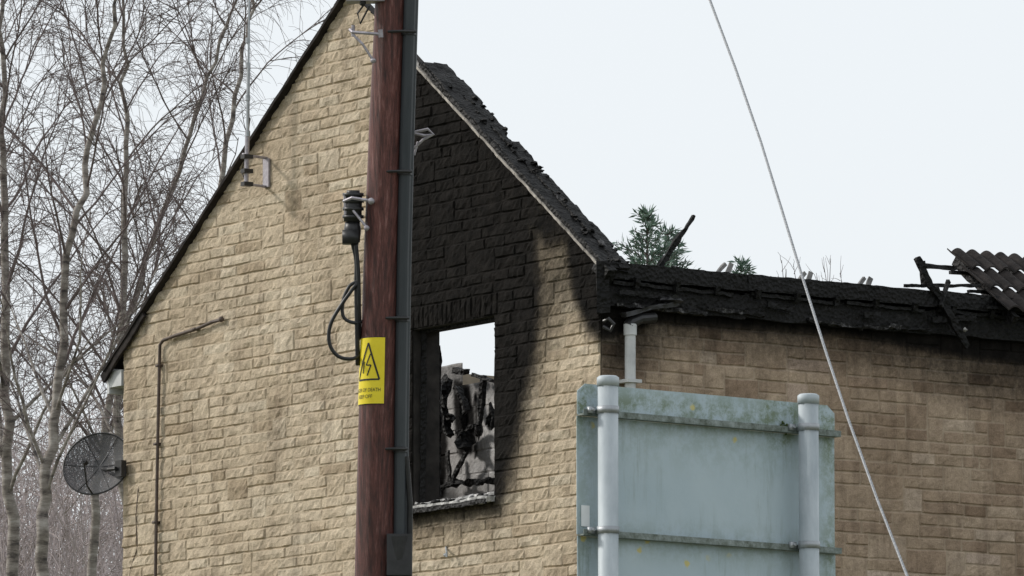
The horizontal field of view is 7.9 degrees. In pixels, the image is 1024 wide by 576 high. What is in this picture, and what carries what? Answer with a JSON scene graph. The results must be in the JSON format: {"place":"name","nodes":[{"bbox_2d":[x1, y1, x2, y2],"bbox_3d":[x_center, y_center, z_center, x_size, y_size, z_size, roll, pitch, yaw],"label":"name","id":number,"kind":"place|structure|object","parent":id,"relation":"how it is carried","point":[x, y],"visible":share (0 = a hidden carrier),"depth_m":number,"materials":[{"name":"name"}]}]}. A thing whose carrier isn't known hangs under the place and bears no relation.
{"place":"outdoors","nodes":[
{"label":"outdoors","id":0,"kind":"place"},
{"bbox_2d":[0,0,1023,574],"label":"sky","id":1,"kind":"structure","parent":0,"point":[891,132],"materials":[{"name":"white"}]},
{"bbox_2d":[463,352,1011,502],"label":"side walls","id":2,"kind":"structure","parent":0,"point":[468,380],"depth_m":75.22,"materials":[{"name":"beige brick"}]},
{"bbox_2d":[439,363,494,499],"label":"partition","id":3,"kind":"object","parent":2,"relation":"on","point":[479,463],"visible":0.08,"depth_m":72.89,"materials":[{"name":"grey paint"}]},
{"bbox_2d":[439,346,494,495],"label":"charred debris","id":4,"kind":"object","parent":2,"relation":"on","point":[465,440],"visible":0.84,"depth_m":72.66,"materials":[{"name":"brown wood"}]},
{"bbox_2d":[592,257,1023,342],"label":"charred eaves","id":5,"kind":"object","parent":2,"relation":"on","point":[748,296],"visible":1,"depth_m":67.57,"materials":[{"name":"black wood"}]},
{"bbox_2d":[656,214,980,346],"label":"fallen timbers","id":6,"kind":"object","parent":5,"relation":"on","point":[938,292],"visible":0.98,"depth_m":68.42,"materials":[{"name":"wood"}]},
{"bbox_2d":[947,248,1023,325],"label":"surviving roof tiles","id":7,"kind":"object","parent":5,"relation":"attached to","point":[1006,276],"visible":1,"depth_m":69.26,"materials":[{"name":"grey tile"}]},
{"bbox_2d":[601,308,1023,575],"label":"wing stonework","id":8,"kind":"object","parent":2,"relation":"attached to","point":[949,427],"visible":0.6,"depth_m":68.15,"materials":[{"name":"brown stone"}]},
{"bbox_3d":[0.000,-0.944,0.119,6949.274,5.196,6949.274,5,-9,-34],"label":"ground","id":9,"kind":"structure","parent":0,"visible":0},
{"bbox_2d":[0,0,118,458],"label":"birch tree","id":10,"kind":"object","parent":9,"relation":"on","point":[5,40],"visible":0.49,"depth_m":91.98,"materials":[{"name":"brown plant"}]},
{"bbox_2d":[0,316,123,575],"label":"distant trees","id":11,"kind":"object","parent":9,"relation":"on","point":[73,548],"visible":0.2,"depth_m":127.11,"materials":[{"name":"grey plant"}]},
{"bbox_2d":[0,0,202,575],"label":"birch tree","id":12,"kind":"object","parent":9,"relation":"on","point":[13,536],"visible":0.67,"depth_m":83.97,"materials":[{"name":"grey plant"}]},
{"bbox_2d":[0,0,221,575],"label":"birch tree","id":13,"kind":"object","parent":9,"relation":"on","point":[46,477],"visible":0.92,"depth_m":81.97,"materials":[{"name":"grey plant"}]},
{"bbox_2d":[0,0,275,504],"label":"birch tree","id":14,"kind":"object","parent":9,"relation":"on","point":[125,248],"visible":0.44,"depth_m":89.99,"materials":[{"name":"grey plant"}]},
{"bbox_2d":[0,0,330,575],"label":"birch tree","id":15,"kind":"object","parent":9,"relation":"on","point":[93,543],"visible":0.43,"depth_m":92.97,"materials":[{"name":"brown plant"}]},
{"bbox_2d":[64,0,332,304],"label":"birch tree","id":16,"kind":"object","parent":9,"relation":"on","point":[225,151],"visible":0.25,"depth_m":97.97,"materials":[{"name":"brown plant"}]},
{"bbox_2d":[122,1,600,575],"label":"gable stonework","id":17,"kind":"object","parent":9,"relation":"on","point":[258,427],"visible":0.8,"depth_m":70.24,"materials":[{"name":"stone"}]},
{"bbox_2d":[241,0,269,187],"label":"tv aerial","id":18,"kind":"object","parent":17,"relation":"attached to","point":[246,156],"visible":1,"depth_m":71.05,"materials":[{"name":"metal"}]},
{"bbox_2d":[443,546,447,556],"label":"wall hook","id":19,"kind":"object","parent":17,"relation":"attached to","point":[445,554],"depth_m":68.13,"materials":[{"name":"metal"}]},
{"bbox_2d":[129,4,601,563],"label":"gable wall","id":20,"kind":"structure","parent":9,"relation":"on","point":[433,372],"depth_m":68.95,"materials":[{"name":"beige brick"}]},
{"bbox_2d":[62,432,126,494],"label":"satellite dish","id":21,"kind":"object","parent":20,"relation":"attached to","point":[102,467],"visible":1,"depth_m":73.25,"materials":[{"name":"grey metal"}]},
{"bbox_2d":[129,316,223,575],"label":"conduit pipe","id":22,"kind":"object","parent":20,"relation":"attached to","point":[159,365],"visible":1,"depth_m":72.46,"materials":[{"name":"plastic"}]},
{"bbox_2d":[100,0,345,382],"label":"verge tiles","id":23,"kind":"object","parent":20,"relation":"attached to","point":[115,360],"visible":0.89,"depth_m":71.97,"materials":[{"name":"black tile"}]},
{"bbox_2d":[107,369,123,394],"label":"eaves box","id":24,"kind":"object","parent":23,"relation":"attached to","point":[115,382],"visible":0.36,"depth_m":73.36,"materials":[{"name":"white plastic"}]},
{"bbox_2d":[413,317,494,513],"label":"burnt window frame","id":25,"kind":"object","parent":20,"relation":"attached to","point":[424,505],"visible":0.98,"depth_m":68.73,"materials":[{"name":"brown wood"}]},
{"bbox_2d":[416,61,595,262],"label":"verge undercloak","id":26,"kind":"object","parent":20,"relation":"attached to","point":[477,133],"visible":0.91,"depth_m":67.81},
{"bbox_2d":[419,62,629,273],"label":"charred verge tiles","id":27,"kind":"object","parent":20,"relation":"on","point":[516,156],"visible":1,"depth_m":67.77,"materials":[{"name":"black tile"}]},
{"bbox_2d":[602,294,683,539],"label":"downpipe","id":28,"kind":"object","parent":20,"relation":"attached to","point":[638,317],"visible":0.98,"depth_m":66.41,"materials":[{"name":"white plastic"}]},
{"bbox_2d":[327,0,434,575],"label":"telegraph pole","id":29,"kind":"object","parent":9,"relation":"on","point":[384,527],"visible":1,"depth_m":49.91,"materials":[{"name":"brown wood"}]},
{"bbox_2d":[358,337,384,405],"bbox_3d":[-0.971,0.565,49.938,0.108,0.452,0.284,7,-10,-44],"label":"warning sign","id":30,"kind":"object","parent":29,"relation":"attached to","point":[372,371],"visible":1,"depth_m":49.88,"materials":[{"name":"yellow plastic"}]},
{"bbox_2d":[612,204,694,268],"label":"conifer tree","id":31,"kind":"object","parent":9,"relation":"on","point":[645,215],"visible":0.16,"depth_m":81.92,"materials":[{"name":"green plant"}]},
{"bbox_2d":[644,220,701,269],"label":"conifer tree","id":32,"kind":"object","parent":9,"relation":"on","point":[671,232],"visible":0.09,"depth_m":82.42,"materials":[{"name":"green plant"}]},
{"bbox_2d":[576,375,841,575],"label":"traffic sign","id":33,"kind":"object","parent":9,"relation":"on","point":[642,486],"visible":1,"depth_m":33.97,"materials":[{"name":"metal"}]},
{"bbox_2d":[727,255,755,273],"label":"conifer tree","id":34,"kind":"object","parent":9,"relation":"on","point":[743,267],"visible":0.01,"depth_m":83.95,"materials":[{"name":"green plant"}]},
{"bbox_2d":[709,0,908,575],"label":"overhead cable","id":35,"kind":"object","parent":9,"relation":"on","point":[813,311],"visible":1,"depth_m":43.85,"materials":[{"name":"metal"}]},
{"bbox_2d":[778,254,842,282],"bbox_3d":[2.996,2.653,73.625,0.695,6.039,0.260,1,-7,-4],"label":"bare shrub","id":36,"kind":"object","parent":9,"relation":"on","point":[816,273],"visible":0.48,"depth_m":74.00,"materials":[{"name":"grey plant"}]}
]}

